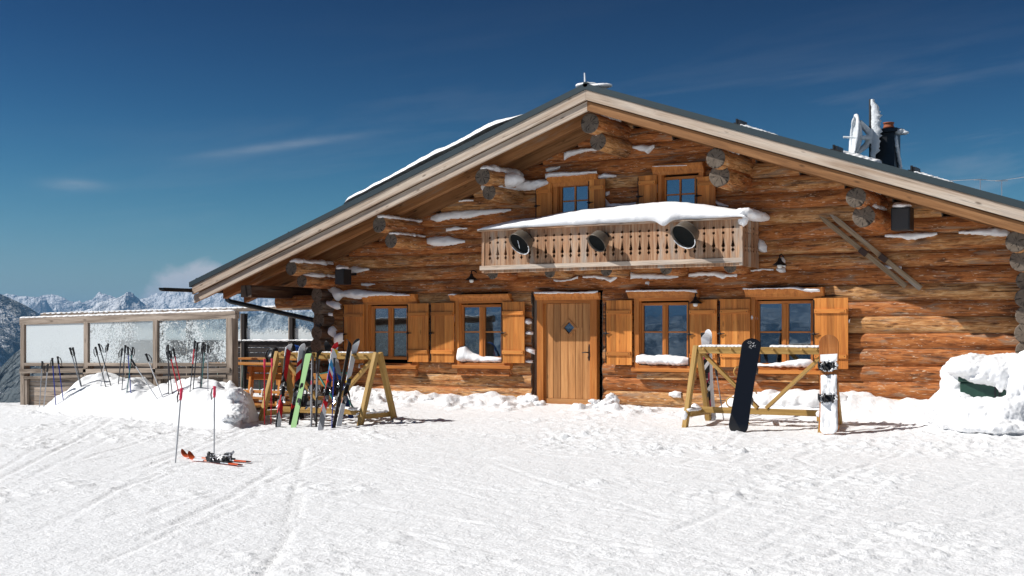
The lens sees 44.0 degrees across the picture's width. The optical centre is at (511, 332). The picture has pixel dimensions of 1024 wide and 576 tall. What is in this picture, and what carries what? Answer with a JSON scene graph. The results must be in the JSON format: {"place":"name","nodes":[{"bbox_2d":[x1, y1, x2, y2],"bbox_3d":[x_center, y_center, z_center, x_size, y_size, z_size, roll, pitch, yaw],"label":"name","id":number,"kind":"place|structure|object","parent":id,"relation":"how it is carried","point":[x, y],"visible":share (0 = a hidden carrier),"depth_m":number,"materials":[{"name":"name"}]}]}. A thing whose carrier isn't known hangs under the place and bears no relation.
{"place":"outdoors","nodes":[
{"label":"outdoors","id":0,"kind":"place"},
{"bbox_2d":[0,291,313,402],"bbox_3d":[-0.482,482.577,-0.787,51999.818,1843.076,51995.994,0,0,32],"label":"mountains","id":1,"kind":"structure","parent":0,"point":[14,309],"depth_m":9038.47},
{"bbox_2d":[319,372,352,406],"bbox_3d":[-3.262,1.086,23.621,0.610,0.734,0.486,0,0,32],"label":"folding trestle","id":2,"kind":"object","parent":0,"point":[323,383],"visible":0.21,"depth_m":23.54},
{"bbox_2d":[0,388,1023,575],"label":"snow ground","id":3,"kind":"structure","parent":0,"point":[491,483],"depth_m":12.55,"materials":[{"name":"snow"}]},
{"bbox_2d":[19,311,238,405],"bbox_3d":[-7.363,0.735,23.969,5.869,2.214,0.180,0,0,32],"label":"wind break","id":4,"kind":"object","parent":3,"relation":"on","point":[45,340],"visible":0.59,"depth_m":24.20,"materials":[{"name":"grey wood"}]},
{"bbox_2d":[20,309,235,317],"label":"snow","id":5,"kind":"structure","parent":4,"relation":"on","point":[154,312],"depth_m":23.87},
{"bbox_2d":[38,371,258,429],"bbox_3d":[-7.039,1.175,22.399,6.870,0.881,2.160,0,0,32],"label":"snow mound","id":6,"kind":"object","parent":3,"relation":"on","point":[91,396],"visible":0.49,"depth_m":22.07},
{"bbox_2d":[39,361,44,406],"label":"ski pole","id":7,"kind":"object","parent":6,"relation":"on","point":[42,363],"visible":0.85,"depth_m":24.53,"materials":[{"name":"grey metal"}]},
{"bbox_2d":[43,364,48,406],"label":"ski pole","id":8,"kind":"object","parent":6,"relation":"on","point":[47,365],"visible":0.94,"depth_m":23.10,"materials":[{"name":"grey metal"}]},
{"bbox_2d":[50,358,55,404],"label":"ski pole","id":9,"kind":"object","parent":6,"relation":"on","point":[52,367],"visible":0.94,"depth_m":22.99,"materials":[{"name":"blue metal"}]},
{"bbox_2d":[57,356,63,399],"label":"ski pole","id":10,"kind":"object","parent":6,"relation":"on","point":[59,373],"visible":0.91,"depth_m":23.03,"materials":[{"name":"blue metal"}]},
{"bbox_2d":[71,347,81,386],"bbox_3d":[-7.928,0.717,23.119,0.090,0.893,0.048,-12,2,0],"label":"ski pole","id":11,"kind":"object","parent":6,"relation":"on","point":[72,349],"visible":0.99,"depth_m":23.11,"materials":[{"name":"black metal"}]},
{"bbox_2d":[93,347,105,386],"bbox_3d":[-7.439,0.711,22.937,0.090,0.910,0.048,-15,0,0],"label":"ski pole","id":12,"kind":"object","parent":6,"relation":"on","point":[95,348],"visible":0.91,"depth_m":22.93,"materials":[{"name":"black metal"}]},
{"bbox_2d":[98,343,110,385],"bbox_3d":[-7.331,0.661,22.948,0.078,0.954,0.048,-17,0,0],"label":"ski pole","id":13,"kind":"object","parent":6,"relation":"on","point":[101,351],"visible":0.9,"depth_m":22.94,"materials":[{"name":"black metal"}]},
{"bbox_2d":[126,347,134,392],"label":"ski pole","id":14,"kind":"object","parent":6,"relation":"on","point":[130,365],"visible":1,"depth_m":22.53,"materials":[{"name":"black metal"}]},
{"bbox_2d":[130,359,157,398],"bbox_3d":[-6.338,0.885,21.956,0.079,0.987,0.048,-34,-1,-1],"label":"ski pole","id":15,"kind":"object","parent":6,"relation":"on","point":[133,362],"visible":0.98,"depth_m":21.95,"materials":[{"name":"grey metal"}]},
{"bbox_2d":[145,353,162,397],"bbox_3d":[-6.137,0.818,21.929,0.091,0.971,0.048,-21,0,0],"label":"ski pole","id":16,"kind":"object","parent":6,"relation":"on","point":[147,358],"visible":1,"depth_m":21.92,"materials":[{"name":"grey metal"}]},
{"bbox_2d":[165,345,168,393],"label":"ski pole","id":17,"kind":"object","parent":6,"relation":"on","point":[167,347],"visible":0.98,"depth_m":21.95,"materials":[{"name":"black metal"}]},
{"bbox_2d":[171,348,181,387],"bbox_3d":[-5.790,0.723,21.959,0.088,0.901,0.048,-14,-5,-1],"label":"ski pole","id":18,"kind":"object","parent":6,"relation":"on","point":[173,350],"visible":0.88,"depth_m":21.97,"materials":[{"name":"red metal"}]},
{"bbox_2d":[189,341,196,392],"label":"ski pole","id":19,"kind":"object","parent":6,"relation":"on","point":[195,344],"visible":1,"depth_m":21.81,"materials":[{"name":"red metal"}]},
{"bbox_2d":[193,342,198,388],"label":"ski pole","id":20,"kind":"object","parent":6,"relation":"on","point":[195,362],"visible":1,"depth_m":21.82,"materials":[{"name":"black metal"}]},
{"bbox_2d":[201,344,205,387],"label":"ski pole","id":21,"kind":"object","parent":6,"relation":"on","point":[204,345],"visible":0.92,"depth_m":21.77,"materials":[{"name":"black metal"}]},
{"bbox_2d":[207,345,210,390],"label":"ski pole","id":22,"kind":"object","parent":6,"relation":"on","point":[208,347],"visible":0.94,"depth_m":21.68,"materials":[{"name":"black metal"}]},
{"bbox_2d":[31,396,309,407],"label":"terrace deck","id":23,"kind":"structure","parent":3,"relation":"on","point":[258,404],"depth_m":24.84,"materials":[{"name":"brown wood"}]},
{"bbox_2d":[208,362,296,402],"bbox_3d":[-5.109,1.000,25.198,1.900,0.782,0.675,0,0,32],"label":"terrace table","id":24,"kind":"object","parent":23,"relation":"on","point":[256,363],"visible":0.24,"depth_m":24.79,"materials":[{"name":"brown wood"}]},
{"bbox_2d":[265,347,277,361],"bbox_3d":[-4.828,0.480,25.576,0.266,0.356,0.263,0,0,32],"label":"rucksack","id":25,"kind":"object","parent":24,"relation":"on","point":[272,350],"visible":0.58,"depth_m":25.52,"materials":[{"name":"black fabric"}]},
{"bbox_2d":[244,366,296,404],"bbox_3d":[-4.759,1.031,24.600,1.350,0.718,0.680,0,0,32],"label":"terrace bench","id":26,"kind":"object","parent":23,"relation":"on","point":[252,375],"visible":0.34,"depth_m":24.86,"materials":[{"name":"brown wood"}]},
{"bbox_2d":[238,357,327,394],"bbox_3d":[-4.847,0.968,26.798,2.200,0.845,0.675,0,0,32],"label":"terrace table","id":27,"kind":"object","parent":23,"relation":"on","point":[250,358],"visible":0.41,"depth_m":27.03,"materials":[{"name":"brown wood"}]},
{"bbox_2d":[262,373,332,401],"bbox_3d":[-4.306,1.109,25.600,1.500,0.563,0.680,0,0,32],"label":"terrace bench","id":28,"kind":"object","parent":23,"relation":"on","point":[322,376],"visible":0.2,"depth_m":25.53,"materials":[{"name":"brown wood"}]},
{"bbox_2d":[40,307,312,388],"bbox_3d":[-8.323,0.418,31.419,10.023,2.064,0.140,0,0,32],"label":"wind break","id":29,"kind":"object","parent":3,"relation":"on","point":[293,332],"visible":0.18,"depth_m":30.74,"materials":[{"name":"brown wood"}]},
{"bbox_2d":[41,306,274,313],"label":"snow","id":30,"kind":"structure","parent":29,"relation":"on","point":[144,310],"depth_m":31.72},
{"bbox_2d":[238,339,312,341],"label":"snow","id":31,"kind":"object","parent":29,"relation":"on","point":[286,340],"visible":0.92,"depth_m":29.62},
{"bbox_2d":[175,388,182,462],"bbox_3d":[-4.113,1.222,15.567,0.078,1.075,0.048,5,0,0],"label":"ski pole","id":32,"kind":"object","parent":3,"relation":"on","point":[181,394],"visible":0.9,"depth_m":15.55,"materials":[{"name":"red metal"}]},
{"bbox_2d":[210,386,215,453],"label":"ski pole","id":33,"kind":"object","parent":3,"relation":"on","point":[214,391],"visible":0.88,"depth_m":16.50,"materials":[{"name":"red metal"}]},
{"bbox_2d":[188,451,242,464],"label":"ski","id":34,"kind":"object","parent":3,"relation":"on","point":[224,458],"visible":1,"depth_m":15.47,"materials":[{"name":"orange plastic"}]},
{"bbox_2d":[181,449,250,461],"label":"ski","id":35,"kind":"object","parent":3,"relation":"on","point":[184,453],"visible":0.56,"depth_m":15.80,"materials":[{"name":"orange plastic"}]},
{"bbox_2d":[219,388,250,422],"bbox_3d":[-4.630,1.284,21.244,0.371,0.671,1.206,0,0,-3],"label":"snow heap","id":36,"kind":"object","parent":3,"relation":"on","point":[238,409],"visible":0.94,"depth_m":21.25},
{"bbox_2d":[263,359,265,424],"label":"ski pole","id":37,"kind":"object","parent":3,"relation":"on","point":[264,361],"visible":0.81,"depth_m":21.37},
{"bbox_2d":[270,358,272,424],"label":"ski pole","id":38,"kind":"object","parent":3,"relation":"on","point":[271,388],"visible":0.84,"depth_m":21.47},
{"bbox_2d":[276,347,290,426],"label":"ski","id":39,"kind":"object","parent":3,"relation":"on","point":[285,373],"visible":1,"depth_m":21.37,"materials":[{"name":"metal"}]},
{"bbox_2d":[275,344,291,426],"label":"ski","id":40,"kind":"object","parent":3,"relation":"on","point":[283,398],"visible":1,"depth_m":21.38,"materials":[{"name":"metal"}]},
{"bbox_2d":[289,343,304,424],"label":"ski","id":41,"kind":"object","parent":3,"relation":"on","point":[298,369],"visible":0.88,"depth_m":21.64,"materials":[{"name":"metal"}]},
{"bbox_2d":[295,345,303,418],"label":"ski","id":42,"kind":"object","parent":3,"relation":"on","point":[301,415],"visible":0.22,"depth_m":22.47,"materials":[{"name":"plastic"}]},
{"bbox_2d":[291,353,310,427],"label":"ski","id":43,"kind":"object","parent":3,"relation":"on","point":[301,389],"visible":0.98,"depth_m":21.23,"materials":[{"name":"plastic"}]},
{"bbox_2d":[291,347,311,425],"bbox_3d":[-3.526,0.916,21.261,0.121,1.630,0.125,12,-39,-10],"label":"ski","id":44,"kind":"object","parent":3,"relation":"on","point":[301,384],"visible":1,"depth_m":21.28,"materials":[{"name":"plastic"}]},
{"bbox_2d":[297,348,306,424],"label":"ski","id":45,"kind":"object","parent":3,"relation":"on","point":[303,356],"visible":0.3,"depth_m":21.82,"materials":[{"name":"plastic"}]},
{"bbox_2d":[304,369,313,389],"bbox_3d":[-3.838,0.877,23.573,0.299,0.400,0.291,0,0,32],"label":"rucksack","id":46,"kind":"object","parent":3,"relation":"on","point":[308,378],"visible":0.34,"depth_m":23.49,"materials":[{"name":"black fabric"}]},
{"bbox_2d":[305,351,313,426],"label":"ski","id":47,"kind":"object","parent":3,"relation":"on","point":[310,402],"visible":0.98,"depth_m":21.23,"materials":[{"name":"plastic"}]},
{"bbox_2d":[313,359,319,421],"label":"ski","id":48,"kind":"object","parent":3,"relation":"on","point":[314,387],"visible":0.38,"depth_m":22.37,"materials":[{"name":"plastic"}]},
{"bbox_2d":[315,350,322,426],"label":"ski","id":49,"kind":"object","parent":3,"relation":"on","point":[318,388],"visible":0.96,"depth_m":21.25,"materials":[{"name":"plastic"}]},
{"bbox_2d":[258,351,396,425],"bbox_3d":[-3.185,1.004,21.900,2.225,1.335,1.150,0,0,31],"label":"ski rack","id":50,"kind":"object","parent":3,"relation":"on","point":[374,358],"visible":0.73,"depth_m":21.64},
{"bbox_2d":[331,407,387,414],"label":"rail snow","id":51,"kind":"structure","parent":50,"relation":"on","point":[372,410],"depth_m":21.48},
{"bbox_2d":[317,342,337,429],"bbox_3d":[-3.002,0.875,20.811,0.121,1.985,0.125,23,-50,-19],"label":"ski","id":52,"kind":"object","parent":3,"relation":"on","point":[335,345],"visible":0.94,"depth_m":20.81,"materials":[{"name":"plastic"}]},
{"bbox_2d":[318,348,337,429],"bbox_3d":[-3.046,0.954,20.846,0.121,1.985,0.126,23,-50,-19],"label":"ski","id":53,"kind":"object","parent":3,"relation":"on","point":[326,391],"visible":0.94,"depth_m":20.74,"materials":[{"name":"plastic"}]},
{"bbox_2d":[331,358,335,427],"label":"ski pole","id":54,"kind":"object","parent":3,"relation":"on","point":[334,359],"visible":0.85,"depth_m":20.66,"materials":[{"name":"black plastic"}]},
{"bbox_2d":[324,341,345,415],"bbox_3d":[-3.149,0.844,22.541,0.121,1.471,0.125,-16,23,-14],"label":"ski","id":55,"kind":"object","parent":3,"relation":"on","point":[327,346],"visible":0.46,"depth_m":22.45,"materials":[{"name":"plastic"}]},
{"bbox_2d":[332,339,351,427],"bbox_3d":[-2.875,0.862,21.114,0.125,1.790,0.121,-10,-37,24],"label":"ski","id":56,"kind":"object","parent":3,"relation":"on","point":[337,398],"visible":0.97,"depth_m":21.05,"materials":[{"name":"plastic"}]},
{"bbox_2d":[331,348,353,417],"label":"ski","id":57,"kind":"object","parent":3,"relation":"on","point":[338,370],"visible":0.26,"depth_m":22.23,"materials":[{"name":"plastic"}]},
{"bbox_2d":[336,338,359,425],"bbox_3d":[-2.729,0.844,21.224,0.121,1.636,0.125,21,-29,-24],"label":"ski","id":58,"kind":"object","parent":3,"relation":"on","point":[355,345],"visible":0.99,"depth_m":21.23,"materials":[{"name":"plastic"}]},
{"bbox_2d":[349,385,433,401],"bbox_3d":[-2.427,1.326,25.432,2.137,0.473,0.607,0,0,32],"label":"snow heap","id":59,"kind":"object","parent":3,"relation":"on","point":[356,392],"visible":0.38,"depth_m":25.53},
{"bbox_2d":[517,393,545,405],"bbox_3d":[0.346,1.304,23.881,0.621,0.300,0.247,0,0,32],"label":"snow heap","id":60,"kind":"object","parent":3,"relation":"on","point":[530,397],"visible":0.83,"depth_m":23.82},
{"bbox_2d":[159,73,1023,407],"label":"log cabin","id":61,"kind":"object","parent":3,"relation":"on","point":[897,341],"visible":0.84,"depth_m":22.66,"materials":[{"name":"brown wood"}]},
{"bbox_2d":[289,258,333,265],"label":"snow","id":62,"kind":"structure","parent":61,"relation":"on","point":[320,262],"depth_m":26.11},
{"bbox_2d":[303,273,334,277],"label":"snow","id":63,"kind":"structure","parent":61,"relation":"on","point":[319,275],"depth_m":26.15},
{"bbox_2d":[335,269,356,284],"bbox_3d":[-3.384,-1.131,26.216,0.230,0.310,0.614,0,0,32],"label":"box loudspeaker","id":64,"kind":"object","parent":61,"relation":"attached to","point":[342,276],"visible":1,"depth_m":25.98,"materials":[{"name":"black plastic"}]},
{"bbox_2d":[328,287,409,300],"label":"lintel snow","id":65,"kind":"structure","parent":61,"relation":"on","point":[338,294],"depth_m":26.19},
{"bbox_2d":[343,294,428,375],"bbox_3d":[-2.529,0.058,26.009,2.188,1.651,0.370,0,0,32],"label":"window","id":66,"kind":"structure","parent":61,"relation":"in","point":[399,332],"depth_m":25.91,"materials":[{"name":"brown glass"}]},
{"bbox_2d":[377,214,421,222],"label":"snow","id":67,"kind":"structure","parent":61,"relation":"on","point":[387,216],"depth_m":24.87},
{"bbox_2d":[389,232,425,237],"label":"snow","id":68,"kind":"structure","parent":61,"relation":"on","point":[411,234],"depth_m":25.01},
{"bbox_2d":[343,114,522,204],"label":"roof snow","id":69,"kind":"structure","parent":61,"relation":"on","point":[484,129],"depth_m":23.73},
{"bbox_2d":[466,270,476,282],"bbox_3d":[-0.790,-1.088,24.719,0.236,0.257,0.293,0,0,-1],"label":"wall lamp","id":70,"kind":"object","parent":61,"relation":"attached to","point":[471,278],"visible":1,"depth_m":24.65,"materials":[{"name":"black metal"}]},
{"bbox_2d":[429,294,524,375],"bbox_3d":[-0.632,0.057,24.847,2.206,1.587,0.370,0,0,32],"label":"window","id":71,"kind":"structure","parent":61,"relation":"in","point":[493,330],"depth_m":24.75,"materials":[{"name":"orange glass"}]},
{"bbox_2d":[456,346,500,362],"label":"sill snow","id":72,"kind":"structure","parent":61,"relation":"on","point":[464,354],"depth_m":24.82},
{"bbox_2d":[480,164,523,176],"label":"snow","id":73,"kind":"structure","parent":61,"relation":"on","point":[493,167],"depth_m":23.70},
{"bbox_2d":[481,173,547,190],"bbox_3d":[0.016,-2.812,23.988,1.270,0.376,0.745,0,0,32],"label":"attic drift","id":74,"kind":"object","parent":61,"relation":"on","point":[519,182],"visible":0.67,"depth_m":23.86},
{"bbox_2d":[509,230,532,254],"bbox_3d":[0.165,-1.638,23.176,0.458,0.446,0.448,0,0,32],"label":"horn loudspeaker","id":75,"kind":"object","parent":61,"relation":"attached to","point":[521,241],"visible":1,"depth_m":23.12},
{"bbox_2d":[534,291,597,293],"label":"lintel snow","id":76,"kind":"structure","parent":61,"relation":"on","point":[550,292],"depth_m":23.73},
{"bbox_2d":[534,292,603,404],"bbox_3d":[1.045,0.411,23.858,1.630,2.278,0.384,0,0,32],"label":"door","id":77,"kind":"structure","parent":61,"relation":"in","point":[566,336],"depth_m":23.78,"materials":[{"name":"brown wood"}]},
{"bbox_2d":[534,173,604,217],"bbox_3d":[1.140,-2.406,23.761,1.492,1.019,0.370,0,0,32],"label":"window","id":78,"kind":"structure","parent":61,"relation":"in","point":[587,191],"depth_m":23.74,"materials":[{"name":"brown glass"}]},
{"bbox_2d":[545,171,597,177],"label":"lintel snow","id":79,"kind":"structure","parent":61,"relation":"on","point":[554,174],"depth_m":23.55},
{"bbox_2d":[576,82,611,88],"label":"ridge snow","id":80,"kind":"structure","parent":61,"relation":"on","point":[605,85],"depth_m":21.88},
{"bbox_2d":[587,230,609,251],"bbox_3d":[1.529,-1.601,22.356,0.383,0.382,0.420,0,0,32],"label":"horn loudspeaker","id":81,"kind":"object","parent":61,"relation":"attached to","point":[598,240],"visible":1,"depth_m":22.30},
{"bbox_2d":[477,202,747,230],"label":"balcony snow","id":82,"kind":"structure","parent":61,"relation":"on","point":[663,213],"depth_m":22.17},
{"bbox_2d":[604,290,716,379],"bbox_3d":[2.707,0.057,22.801,2.198,1.586,0.370,0,0,32],"label":"window","id":83,"kind":"structure","parent":61,"relation":"in","point":[669,328],"depth_m":22.78,"materials":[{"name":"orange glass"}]},
{"bbox_2d":[635,354,687,365],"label":"sill snow","id":84,"kind":"structure","parent":61,"relation":"on","point":[668,360],"depth_m":22.66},
{"bbox_2d":[626,289,696,292],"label":"lintel snow","id":85,"kind":"structure","parent":61,"relation":"on","point":[687,290],"depth_m":22.55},
{"bbox_2d":[326,145,1009,397],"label":"clinging snow","id":86,"kind":"structure","parent":61,"relation":"attached to","point":[449,240],"depth_m":23.45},
{"bbox_2d":[636,162,715,205],"bbox_3d":[2.973,-2.488,22.638,1.515,0.990,0.370,0,0,32],"label":"window","id":87,"kind":"structure","parent":61,"relation":"in","point":[696,189],"depth_m":22.58,"materials":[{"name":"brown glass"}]},
{"bbox_2d":[671,221,698,248],"bbox_3d":[2.928,-1.643,21.479,0.476,0.457,0.455,0,0,32],"label":"horn loudspeaker","id":88,"kind":"object","parent":61,"relation":"attached to","point":[685,234],"visible":1,"depth_m":21.44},
{"bbox_2d":[689,293,700,306],"bbox_3d":[3.216,-0.573,22.264,0.236,0.257,0.293,0,0,-1],"label":"wall lamp","id":89,"kind":"object","parent":61,"relation":"attached to","point":[695,301],"visible":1,"depth_m":22.20,"materials":[{"name":"black metal"}]},
{"bbox_2d":[735,207,769,226],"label":"corner snow","id":90,"kind":"structure","parent":61,"relation":"on","point":[754,215],"depth_m":21.11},
{"bbox_2d":[773,254,786,267],"bbox_3d":[4.524,-1.202,21.463,0.236,0.257,0.293,0,0,-1],"label":"wall lamp","id":91,"kind":"object","parent":61,"relation":"attached to","point":[779,263],"visible":1,"depth_m":21.40,"materials":[{"name":"black metal"}]},
{"bbox_2d":[743,287,819,292],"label":"lintel snow","id":92,"kind":"structure","parent":61,"relation":"on","point":[808,289],"depth_m":21.28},
{"bbox_2d":[717,287,847,382],"bbox_3d":[4.637,0.051,21.618,2.285,1.598,0.370,0,0,32],"label":"window","id":93,"kind":"structure","parent":61,"relation":"in","point":[804,322],"depth_m":21.55,"materials":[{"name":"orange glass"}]},
{"bbox_2d":[757,359,812,367],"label":"sill snow","id":94,"kind":"structure","parent":61,"relation":"on","point":[800,363],"depth_m":21.42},
{"bbox_2d":[843,151,881,162],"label":"snow","id":95,"kind":"structure","parent":61,"relation":"on","point":[861,156],"depth_m":20.59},
{"bbox_2d":[819,216,907,287],"bbox_3d":[5.740,-1.322,20.779,1.452,1.238,0.068,0,0,32],"label":"wooden ski","id":96,"kind":"object","parent":61,"relation":"hanging from","point":[865,253],"visible":1,"depth_m":20.74,"materials":[{"name":"brown wood"}]},
{"bbox_2d":[869,99,882,158],"bbox_3d":[6.536,-3.412,22.782,0.248,1.560,0.100,0,0,32],"label":"antenna mast","id":97,"kind":"object","parent":61,"relation":"on","point":[874,123],"visible":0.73,"depth_m":22.75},
{"bbox_2d":[843,114,872,153],"bbox_3d":[6.194,-3.521,22.946,0.548,0.849,0.672,0,0,-32],"label":"satellite dish","id":98,"kind":"object","parent":97,"relation":"attached to","point":[858,126],"visible":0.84,"depth_m":22.78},
{"bbox_2d":[830,214,922,289],"bbox_3d":[5.918,-1.312,20.670,1.506,1.295,0.068,0,0,32],"label":"wooden ski","id":99,"kind":"object","parent":61,"relation":"hanging from","point":[882,257],"visible":1,"depth_m":20.65,"materials":[{"name":"brown wood"}]},
{"bbox_2d":[895,128,908,168],"bbox_3d":[7.052,-3.264,22.893,0.267,0.811,0.370,0,0,32],"label":"chimney rime","id":100,"kind":"object","parent":61,"relation":"attached to","point":[900,131],"visible":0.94,"depth_m":22.82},
{"bbox_2d":[891,207,913,231],"bbox_3d":[6.267,-1.785,20.220,0.300,0.360,0.614,0,0,32],"label":"box loudspeaker","id":101,"kind":"object","parent":61,"relation":"attached to","point":[902,218],"visible":1,"depth_m":19.97,"materials":[{"name":"black plastic"}]},
{"bbox_2d":[892,202,911,207],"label":"snow","id":102,"kind":"structure","parent":101,"relation":"on","point":[897,204],"depth_m":19.95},
{"bbox_2d":[586,393,625,407],"bbox_3d":[1.601,1.302,23.069,1.100,0.414,0.453,0,0,32],"label":"snow heap","id":103,"kind":"object","parent":3,"relation":"on","point":[611,398],"visible":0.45,"depth_m":22.91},
{"bbox_2d":[701,333,711,418],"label":"ski","id":104,"kind":"object","parent":3,"relation":"on","point":[705,338],"visible":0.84,"depth_m":20.50,"materials":[{"name":"plastic"}]},
{"bbox_2d":[705,329,715,419],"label":"ski","id":105,"kind":"object","parent":3,"relation":"on","point":[708,331],"visible":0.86,"depth_m":20.64,"materials":[{"name":"plastic"}]},
{"bbox_2d":[714,368,723,419],"bbox_3d":[3.413,1.086,20.770,0.048,1.026,0.048,-7,-8,-1],"label":"ski pole","id":106,"kind":"object","parent":3,"relation":"on","point":[716,372],"visible":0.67,"depth_m":20.78,"materials":[{"name":"black metal"}]},
{"bbox_2d":[729,338,760,431],"bbox_3d":[3.540,0.825,19.206,0.294,1.506,0.179,6,-14,22],"label":"snowboard","id":107,"kind":"object","parent":3,"relation":"on","point":[743,399],"visible":0.98,"depth_m":19.13,"materials":[{"name":"black plastic"}]},
{"bbox_2d":[682,345,842,432],"bbox_3d":[3.895,0.880,19.750,2.225,1.335,1.150,0,0,30],"label":"ski rack","id":108,"kind":"object","parent":3,"relation":"on","point":[697,356],"visible":0.61,"depth_m":19.90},
{"bbox_2d":[681,406,818,419],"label":"rail snow","id":109,"kind":"structure","parent":108,"relation":"on","point":[685,414],"depth_m":19.85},
{"bbox_2d":[699,344,818,347],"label":"snow","id":110,"kind":"structure","parent":108,"relation":"on","point":[797,346],"depth_m":19.57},
{"bbox_2d":[755,389,847,407],"bbox_3d":[4.733,1.183,21.138,1.908,0.483,0.719,0,0,32],"label":"snow heap","id":111,"kind":"object","parent":3,"relation":"on","point":[795,397],"visible":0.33,"depth_m":20.85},
{"bbox_2d":[818,335,838,434],"bbox_3d":[4.651,0.757,18.669,0.294,1.539,0.170,-4,-20,24],"label":"snowboard","id":112,"kind":"object","parent":3,"relation":"on","point":[828,366],"visible":1,"depth_m":18.71,"materials":[{"name":"plastic"}]},
{"bbox_2d":[921,350,1023,435],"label":"snow pile","id":113,"kind":"object","parent":3,"relation":"on","point":[948,405],"visible":0.91,"depth_m":18.53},
{"bbox_2d":[958,377,1005,397],"bbox_3d":[7.233,1.103,19.071,0.855,0.893,0.760,0,0,32],"label":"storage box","id":114,"kind":"object","parent":3,"relation":"on","point":[971,389],"visible":0.27,"depth_m":18.84,"materials":[{"name":"green plastic"}]},
{"bbox_2d":[0,0,1023,301],"label":"sky","id":115,"kind":"structure","parent":0,"point":[147,146],"materials":[{"name":"blue"}]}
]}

